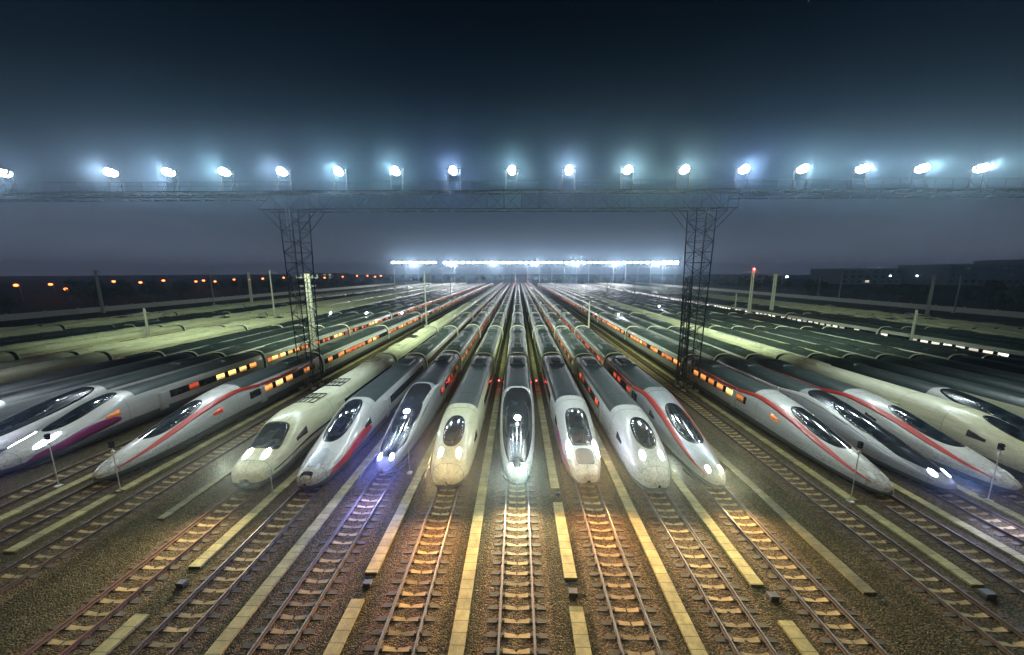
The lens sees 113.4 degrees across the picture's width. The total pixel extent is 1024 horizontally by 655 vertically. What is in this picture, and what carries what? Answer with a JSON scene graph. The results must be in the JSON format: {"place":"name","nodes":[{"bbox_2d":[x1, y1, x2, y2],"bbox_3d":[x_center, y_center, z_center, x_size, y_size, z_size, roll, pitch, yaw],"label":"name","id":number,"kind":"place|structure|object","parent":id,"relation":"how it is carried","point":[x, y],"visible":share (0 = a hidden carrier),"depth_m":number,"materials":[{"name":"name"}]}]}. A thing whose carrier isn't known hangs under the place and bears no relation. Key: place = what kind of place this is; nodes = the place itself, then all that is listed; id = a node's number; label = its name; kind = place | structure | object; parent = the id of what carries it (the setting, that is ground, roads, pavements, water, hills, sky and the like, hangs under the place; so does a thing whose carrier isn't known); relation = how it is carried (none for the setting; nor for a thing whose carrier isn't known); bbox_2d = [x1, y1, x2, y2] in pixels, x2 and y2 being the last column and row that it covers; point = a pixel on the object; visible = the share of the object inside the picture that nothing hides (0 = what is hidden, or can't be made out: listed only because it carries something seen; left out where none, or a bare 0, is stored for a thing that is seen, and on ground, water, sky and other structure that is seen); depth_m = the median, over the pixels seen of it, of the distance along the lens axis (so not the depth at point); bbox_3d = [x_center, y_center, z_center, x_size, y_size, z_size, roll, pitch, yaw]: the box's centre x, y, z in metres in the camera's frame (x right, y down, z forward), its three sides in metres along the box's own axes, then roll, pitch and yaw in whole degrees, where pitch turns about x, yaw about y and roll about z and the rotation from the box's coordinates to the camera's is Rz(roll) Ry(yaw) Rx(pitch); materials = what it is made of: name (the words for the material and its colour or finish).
{"place":"outdoors","nodes":[
{"label":"outdoors","id":0,"kind":"place"},
{"bbox_2d":[0,472,93,521],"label":"path","id":1,"kind":"structure","parent":0,"point":[18,510],"depth_m":22.86,"materials":[{"name":"concrete"}]},
{"bbox_2d":[89,466,300,654],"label":"path","id":2,"kind":"structure","parent":0,"point":[116,638],"depth_m":18.40,"materials":[{"name":"concrete"}]},
{"bbox_2d":[156,466,233,519],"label":"path","id":3,"kind":"structure","parent":0,"point":[185,502],"depth_m":23.04,"materials":[{"name":"concrete"}]},
{"bbox_2d":[0,287,491,560],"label":"path","id":4,"kind":"structure","parent":0,"point":[19,546],"depth_m":26.16,"materials":[{"name":"concrete"}]},
{"bbox_2d":[204,436,383,654],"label":"path","id":5,"kind":"structure","parent":0,"point":[226,637],"depth_m":17.37,"materials":[{"name":"concrete"}]},
{"bbox_2d":[310,273,348,280],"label":"building","id":6,"kind":"structure","parent":0,"point":[330,276],"depth_m":619.05,"materials":[{"name":"black glass"}]},
{"bbox_2d":[323,428,438,654],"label":"path","id":7,"kind":"structure","parent":0,"point":[343,630],"depth_m":18.27,"materials":[{"name":"concrete"}]},
{"bbox_2d":[448,286,515,654],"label":"path","id":8,"kind":"structure","parent":0,"point":[458,634],"depth_m":19.01,"materials":[{"name":"concrete"}]},
{"bbox_2d":[0,285,1023,654],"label":"ballast ground","id":9,"kind":"structure","parent":0,"point":[16,611],"depth_m":17.96,"materials":[{"name":"brown gravel"}]},
{"bbox_2d":[0,435,139,515],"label":"railway track","id":10,"kind":"structure","parent":9,"relation":"on","point":[11,500],"depth_m":24.80,"materials":[{"name":"metal"}]},
{"bbox_2d":[0,407,180,485],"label":"railway track","id":11,"kind":"structure","parent":9,"relation":"on","point":[5,478],"depth_m":28.97,"materials":[{"name":"metal"}]},
{"bbox_2d":[0,283,485,474],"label":"bullet train","id":12,"kind":"object","parent":11,"relation":"on","point":[98,419],"visible":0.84,"depth_m":34.59,"materials":[{"name":"white paint"}]},
{"bbox_2d":[9,449,310,654],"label":"railway track","id":13,"kind":"structure","parent":9,"relation":"on","point":[199,533],"depth_m":16.83,"materials":[{"name":"brown metal"}]},
{"bbox_2d":[231,283,502,487],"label":"bullet train","id":14,"kind":"object","parent":13,"relation":"on","point":[284,439],"visible":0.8,"depth_m":28.38,"materials":[{"name":"beige paint"}]},
{"bbox_2d":[0,286,492,553],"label":"railway track","id":15,"kind":"structure","parent":9,"relation":"on","point":[45,515],"depth_m":22.93,"materials":[{"name":"metal"}]},
{"bbox_2d":[92,283,493,480],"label":"bullet train","id":16,"kind":"object","parent":15,"relation":"on","point":[202,416],"visible":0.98,"depth_m":34.97,"materials":[{"name":"white paint"}]},
{"bbox_2d":[0,286,494,604],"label":"railway track","id":17,"kind":"structure","parent":9,"relation":"on","point":[169,483],"depth_m":21.29,"materials":[{"name":"metal"}]},
{"bbox_2d":[116,410,396,654],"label":"railway track","id":18,"kind":"structure","parent":9,"relation":"on","point":[272,527],"depth_m":16.91,"materials":[{"name":"metal"}]},
{"bbox_2d":[296,283,506,489],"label":"bullet train","id":19,"kind":"object","parent":18,"relation":"on","point":[360,418],"visible":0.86,"depth_m":30.60,"materials":[{"name":"white paint"}]},
{"bbox_2d":[296,274,317,349],"bbox_3d":[-32.893,-1.139,55.090,3.600,15.071,0.800,0,9,1],"label":"mast","id":20,"kind":"object","parent":9,"relation":"on","point":[312,320],"visible":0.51,"depth_m":54.64,"materials":[{"name":"metal"}]},
{"bbox_2d":[230,287,509,654],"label":"railway track","id":21,"kind":"structure","parent":9,"relation":"on","point":[333,536],"depth_m":17.30,"materials":[{"name":"metal"}]},
{"bbox_2d":[376,283,510,473],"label":"bullet train","id":22,"kind":"object","parent":21,"relation":"on","point":[423,399],"visible":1,"depth_m":33.78,"materials":[{"name":"silver paint"}]},
{"bbox_2d":[356,287,514,654],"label":"railway track","id":23,"kind":"structure","parent":9,"relation":"on","point":[430,579],"depth_m":16.87,"materials":[{"name":"metal"}]},
{"bbox_2d":[431,283,514,489],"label":"bullet train","id":24,"kind":"object","parent":23,"relation":"on","point":[458,438],"visible":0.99,"depth_m":28.49,"materials":[{"name":"beige paint"}]},
{"bbox_2d":[0,178,1023,391],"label":"light gantry","id":25,"kind":"object","parent":9,"relation":"on","point":[816,192],"visible":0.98,"depth_m":41.11,"materials":[{"name":"metal"}]},
{"bbox_2d":[909,163,929,187],"bbox_3d":[48.471,-17.841,40.106,2.200,2.879,1.688,0,9,1],"label":"floodlight","id":26,"kind":"object","parent":25,"relation":"attached to","point":[922,168],"visible":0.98,"depth_m":39.90,"materials":[{"name":"paint"}]},
{"bbox_2d":[967,163,989,187],"bbox_3d":[55.261,-17.821,39.996,2.200,2.874,1.683,0,9,1],"label":"floodlight","id":27,"kind":"object","parent":25,"relation":"attached to","point":[983,168],"visible":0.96,"depth_m":39.76,"materials":[{"name":"paint"}]},
{"bbox_2d":[7,450,1023,654],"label":"loose stones","id":28,"kind":"object","parent":9,"relation":"on","point":[497,575],"visible":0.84,"depth_m":16.67,"materials":[{"name":"brown gravel"}]},
{"bbox_2d":[477,444,555,654],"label":"railway track","id":29,"kind":"structure","parent":9,"relation":"on","point":[510,516],"depth_m":16.95,"materials":[{"name":"metal"}]},
{"bbox_2d":[500,283,534,485],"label":"bullet train","id":30,"kind":"object","parent":29,"relation":"on","point":[517,430],"visible":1,"depth_m":30.43,"materials":[{"name":"white paint"}]},
{"bbox_2d":[390,265,681,285],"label":"light gantry","id":31,"kind":"object","parent":9,"relation":"on","point":[638,266],"visible":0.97,"depth_m":393.43,"materials":[{"name":"metal"}]},
{"bbox_2d":[522,294,679,654],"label":"railway track","id":32,"kind":"structure","parent":9,"relation":"on","point":[628,575],"depth_m":16.98,"materials":[{"name":"metal"}]},
{"bbox_2d":[521,283,600,485],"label":"bullet train","id":33,"kind":"object","parent":32,"relation":"on","point":[576,438],"visible":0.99,"depth_m":29.85,"materials":[{"name":"white paint"}]},
{"bbox_2d":[530,296,793,654],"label":"railway track","id":34,"kind":"structure","parent":9,"relation":"on","point":[676,547],"depth_m":16.90,"materials":[{"name":"metal"}]},
{"bbox_2d":[525,283,670,492],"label":"bullet train","id":35,"kind":"object","parent":34,"relation":"on","point":[626,424],"visible":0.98,"depth_m":29.18,"materials":[{"name":"white paint"}]},
{"bbox_2d":[675,277,692,384],"bbox_3d":[23.239,0.609,45.294,1.200,14.754,1.041,0,9,1],"label":"mast","id":36,"kind":"object","parent":9,"relation":"on","point":[684,336],"visible":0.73,"depth_m":45.22,"materials":[{"name":"metal"}]},
{"bbox_2d":[535,286,1023,654],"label":"railway track","id":37,"kind":"structure","parent":9,"relation":"on","point":[747,446],"depth_m":19.20,"materials":[{"name":"metal"}]},
{"bbox_2d":[538,286,1023,608],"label":"railway track","id":38,"kind":"structure","parent":9,"relation":"on","point":[896,509],"depth_m":19.94,"materials":[{"name":"metal"}]},
{"bbox_2d":[538,283,893,494],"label":"bullet train","id":39,"kind":"object","parent":38,"relation":"on","point":[789,422],"visible":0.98,"depth_m":32.36,"materials":[{"name":"white paint"}]},
{"bbox_2d":[662,444,902,654],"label":"railway track","id":40,"kind":"structure","parent":9,"relation":"on","point":[743,522],"depth_m":16.90,"materials":[{"name":"metal"}]},
{"bbox_2d":[528,283,725,487],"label":"bullet train","id":41,"kind":"object","parent":40,"relation":"on","point":[684,441],"visible":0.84,"depth_m":31.20,"materials":[{"name":"silver paint"}]},
{"bbox_2d":[872,462,1023,552],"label":"railway track","id":42,"kind":"structure","parent":9,"relation":"on","point":[977,513],"depth_m":21.52,"materials":[{"name":"metal"}]},
{"bbox_2d":[542,283,956,491],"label":"bullet train","id":43,"kind":"object","parent":42,"relation":"on","point":[853,426],"visible":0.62,"depth_m":29.51,"materials":[{"name":"silver paint"}]},
{"bbox_2d":[941,468,1023,515],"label":"railway track","id":44,"kind":"structure","parent":9,"relation":"on","point":[1015,503],"depth_m":23.14,"materials":[{"name":"metal"}]},
{"bbox_2d":[546,283,1022,492],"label":"bullet train","id":45,"kind":"object","parent":44,"relation":"on","point":[938,447],"visible":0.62,"depth_m":29.02,"materials":[{"name":"white paint"}]},
{"bbox_2d":[976,588,1002,600],"bbox_3d":[22.774,12.656,15.954,1.045,0.338,0.390,0,9,1],"label":"cable box","id":46,"kind":"object","parent":9,"relation":"on","point":[987,594],"visible":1,"depth_m":15.87,"materials":[{"name":"paint"}]},
{"bbox_2d":[1014,477,1023,484],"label":"railway track","id":47,"kind":"structure","parent":9,"relation":"on","point":[1021,481],"depth_m":24.87,"materials":[{"name":"metal"}]},
{"bbox_2d":[550,283,1023,479],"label":"bullet train","id":48,"kind":"object","parent":47,"relation":"on","point":[981,433],"visible":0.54,"depth_m":29.95,"materials":[{"name":"beige paint"}]},
{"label":"railway track","id":49,"kind":"object","parent":9,"relation":"on","visible":0},
{"bbox_2d":[0,283,480,452],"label":"bullet train","id":50,"kind":"object","parent":49,"relation":"on","point":[19,426],"visible":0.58,"depth_m":34.77,"materials":[{"name":"white paint"}]},
{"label":"railway track","id":51,"kind":"object","parent":9,"relation":"on","visible":0},
{"bbox_2d":[554,283,1023,430],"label":"bullet train","id":52,"kind":"object","parent":51,"relation":"on","point":[947,393],"visible":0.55,"depth_m":39.64,"materials":[{"name":"white paint"}]},
{"bbox_2d":[0,274,1023,326],"bbox_3d":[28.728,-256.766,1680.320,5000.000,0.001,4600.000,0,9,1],"label":"ground","id":53,"kind":"structure","parent":0,"point":[38,294],"depth_m":295.86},
{"bbox_2d":[63,279,93,307],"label":"tree","id":54,"kind":"object","parent":53,"relation":"on","point":[80,289],"visible":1,"depth_m":140.41,"materials":[{"name":"green plant"}]},
{"bbox_2d":[88,286,114,305],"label":"tree","id":55,"kind":"object","parent":53,"relation":"on","point":[107,293],"visible":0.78,"depth_m":149.23,"materials":[{"name":"green plant"}]},
{"bbox_2d":[0,281,417,320],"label":"fence","id":56,"kind":"object","parent":53,"relation":"on","point":[16,316],"visible":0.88,"depth_m":146.79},
{"bbox_2d":[623,281,1023,317],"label":"fence","id":57,"kind":"object","parent":53,"relation":"on","point":[997,312],"visible":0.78,"depth_m":157.33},
{"bbox_2d":[901,286,922,302],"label":"tree","id":58,"kind":"object","parent":53,"relation":"on","point":[909,293],"visible":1,"depth_m":164.80,"materials":[{"name":"green plant"}]},
{"bbox_2d":[971,279,1007,307],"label":"tree","id":59,"kind":"object","parent":53,"relation":"on","point":[996,287],"visible":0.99,"depth_m":146.00,"materials":[{"name":"green plant"}]},
{"bbox_2d":[1003,282,1023,311],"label":"tree","id":60,"kind":"object","parent":53,"relation":"on","point":[1015,291],"visible":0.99,"depth_m":125.86,"materials":[{"name":"green plant"}]},
{"bbox_2d":[0,0,1023,275],"label":"sky","id":61,"kind":"structure","parent":0,"point":[139,89],"materials":[{"name":"black"}]},
{"bbox_2d":[520,287,591,654],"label":"path","id":62,"kind":"structure","parent":0,"point":[580,634],"depth_m":19.74,"materials":[{"name":"concrete"}]},
{"bbox_2d":[593,425,707,654],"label":"path","id":63,"kind":"structure","parent":0,"point":[694,643],"depth_m":17.40,"materials":[{"name":"concrete"}]},
{"bbox_2d":[670,466,818,654],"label":"path","id":64,"kind":"structure","parent":0,"point":[798,638],"depth_m":18.01,"materials":[{"name":"concrete"}]},
{"bbox_2d":[720,274,783,282],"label":"building","id":65,"kind":"structure","parent":0,"point":[759,277],"depth_m":508.39,"materials":[{"name":"black glass"}]},
{"bbox_2d":[537,286,983,586],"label":"path","id":66,"kind":"structure","parent":0,"point":[959,573],"depth_m":23.21,"materials":[{"name":"concrete"}]},
{"bbox_2d":[708,443,876,594],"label":"path","id":67,"kind":"structure","parent":0,"point":[850,575],"depth_m":19.81,"materials":[{"name":"concrete"}]},
{"bbox_2d":[810,268,903,283],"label":"building","id":68,"kind":"structure","parent":0,"point":[863,276],"depth_m":457.21,"materials":[{"name":"black glass"}]},
{"bbox_2d":[890,481,1023,563],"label":"path","id":69,"kind":"structure","parent":0,"point":[1007,550],"depth_m":20.36,"materials":[{"name":"concrete"}]},
{"bbox_2d":[897,259,1023,284],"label":"building","id":70,"kind":"structure","parent":0,"point":[1009,272],"depth_m":426.08,"materials":[{"name":"black glass"}]},
{"bbox_2d":[957,484,1023,522],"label":"path","id":71,"kind":"structure","parent":0,"point":[1004,510],"depth_m":22.25,"materials":[{"name":"concrete"}]},
{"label":"railway track","id":72,"kind":"object","parent":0,"visible":0},
{"bbox_2d":[0,283,476,420],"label":"bullet train","id":73,"kind":"object","parent":72,"relation":"on","point":[12,403],"visible":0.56,"depth_m":39.87,"materials":[{"name":"silver paint"}]},
{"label":"railway track","id":74,"kind":"object","parent":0,"visible":0},
{"bbox_2d":[0,283,472,394],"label":"bullet train","id":75,"kind":"object","parent":74,"relation":"on","point":[21,384],"visible":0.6,"depth_m":47.21,"materials":[{"name":"silver paint"}]},
{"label":"railway track","id":76,"kind":"object","parent":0,"visible":0},
{"bbox_2d":[0,283,466,383],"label":"bullet train","id":77,"kind":"object","parent":76,"relation":"on","point":[11,374],"visible":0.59,"depth_m":53.79,"materials":[{"name":"beige paint"}]},
{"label":"railway track","id":78,"kind":"object","parent":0,"visible":0},
{"bbox_2d":[0,283,460,369],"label":"bullet train","id":79,"kind":"object","parent":78,"relation":"on","point":[48,357],"visible":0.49,"depth_m":58.36,"materials":[{"name":"beige paint"}]},
{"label":"railway track","id":80,"kind":"object","parent":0,"visible":0},
{"bbox_2d":[0,283,454,362],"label":"bullet train","id":81,"kind":"object","parent":80,"relation":"on","point":[33,351],"visible":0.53,"depth_m":66.04,"materials":[{"name":"beige paint"}]},
{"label":"railway track","id":82,"kind":"object","parent":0,"visible":0},
{"bbox_2d":[0,283,447,351],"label":"bullet train","id":83,"kind":"object","parent":82,"relation":"on","point":[26,344],"visible":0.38,"depth_m":69.74,"materials":[{"name":"beige paint"}]},
{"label":"railway track","id":84,"kind":"object","parent":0,"visible":0},
{"bbox_2d":[0,283,443,346],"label":"bullet train","id":85,"kind":"object","parent":84,"relation":"on","point":[62,335],"visible":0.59,"depth_m":76.41,"materials":[{"name":"silver paint"}]},
{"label":"railway track","id":86,"kind":"object","parent":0,"visible":0},
{"bbox_2d":[0,283,437,340],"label":"bullet train","id":87,"kind":"object","parent":86,"relation":"on","point":[79,329],"visible":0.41,"depth_m":79.56,"materials":[{"name":"white paint"}]},
{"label":"railway track","id":88,"kind":"object","parent":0,"visible":0},
{"bbox_2d":[0,283,431,337],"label":"bullet train","id":89,"kind":"object","parent":88,"relation":"on","point":[36,330],"visible":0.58,"depth_m":89.07,"materials":[{"name":"beige paint"}]},
{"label":"railway track","id":90,"kind":"object","parent":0,"visible":0},
{"bbox_2d":[0,283,423,330],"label":"bullet train","id":91,"kind":"object","parent":90,"relation":"on","point":[60,322],"visible":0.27,"depth_m":93.09,"materials":[{"name":"beige paint"}]},
{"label":"railway track","id":92,"kind":"object","parent":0,"visible":0},
{"bbox_2d":[558,283,1023,417],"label":"bullet train","id":93,"kind":"object","parent":92,"relation":"on","point":[1012,402],"visible":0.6,"depth_m":40.83,"materials":[{"name":"beige paint"}]},
{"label":"railway track","id":94,"kind":"object","parent":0,"visible":0},
{"bbox_2d":[562,283,1023,394],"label":"bullet train","id":95,"kind":"object","parent":94,"relation":"on","point":[1007,385],"visible":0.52,"depth_m":47.45,"materials":[{"name":"white paint"}]},
{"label":"railway track","id":96,"kind":"object","parent":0,"visible":0},
{"bbox_2d":[566,283,1023,383],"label":"bullet train","id":97,"kind":"object","parent":96,"relation":"on","point":[1004,375],"visible":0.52,"depth_m":51.27,"materials":[{"name":"silver paint"}]},
{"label":"railway track","id":98,"kind":"object","parent":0,"visible":0},
{"bbox_2d":[570,283,1023,374],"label":"bullet train","id":99,"kind":"object","parent":98,"relation":"on","point":[1004,366],"visible":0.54,"depth_m":56.44,"materials":[{"name":"white paint"}]},
{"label":"railway track","id":100,"kind":"object","parent":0,"visible":0},
{"bbox_2d":[575,283,1023,365],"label":"bullet train","id":101,"kind":"object","parent":100,"relation":"on","point":[988,356],"visible":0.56,"depth_m":60.82,"materials":[{"name":"silver paint"}]},
{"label":"railway track","id":102,"kind":"object","parent":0,"visible":0},
{"bbox_2d":[584,283,1023,359],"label":"bullet train","id":103,"kind":"object","parent":102,"relation":"on","point":[1003,349],"visible":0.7,"depth_m":71.15,"materials":[{"name":"white paint"}]},
{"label":"railway track","id":104,"kind":"object","parent":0,"visible":0},
{"bbox_2d":[590,283,1023,344],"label":"bullet train","id":105,"kind":"object","parent":104,"relation":"on","point":[942,332],"visible":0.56,"depth_m":75.67,"materials":[{"name":"white paint"}]},
{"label":"railway track","id":106,"kind":"object","parent":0,"visible":0},
{"bbox_2d":[594,283,1023,341],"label":"bullet train","id":107,"kind":"object","parent":106,"relation":"on","point":[966,332],"visible":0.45,"depth_m":80.14,"materials":[{"name":"beige paint"}]},
{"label":"railway track","id":108,"kind":"object","parent":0,"visible":0},
{"bbox_2d":[599,283,1023,338],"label":"bullet train","id":109,"kind":"object","parent":108,"relation":"on","point":[951,327],"visible":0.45,"depth_m":83.44,"materials":[{"name":"beige paint"}]},
{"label":"railway track","id":110,"kind":"object","parent":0,"visible":0},
{"bbox_2d":[603,283,1023,334],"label":"bullet train","id":111,"kind":"object","parent":110,"relation":"on","point":[959,325],"visible":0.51,"depth_m":87.50,"materials":[{"name":"beige paint"}]},
{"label":"railway track","id":112,"kind":"object","parent":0,"visible":0},
{"bbox_2d":[608,283,1023,331],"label":"bullet train","id":113,"kind":"object","parent":112,"relation":"on","point":[961,323],"visible":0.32,"depth_m":93.11,"materials":[{"name":"white paint"}]},
{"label":"railway track","id":114,"kind":"object","parent":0,"visible":0},
{"bbox_2d":[612,283,1023,329],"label":"bullet train","id":115,"kind":"object","parent":114,"relation":"on","point":[958,320],"visible":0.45,"depth_m":97.78,"materials":[{"name":"beige paint"}]},
{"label":"railway track","id":116,"kind":"object","parent":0,"visible":0},
{"bbox_2d":[616,283,1023,326],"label":"bullet train","id":117,"kind":"object","parent":116,"relation":"on","point":[977,320],"visible":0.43,"depth_m":100.72,"materials":[{"name":"white paint"}]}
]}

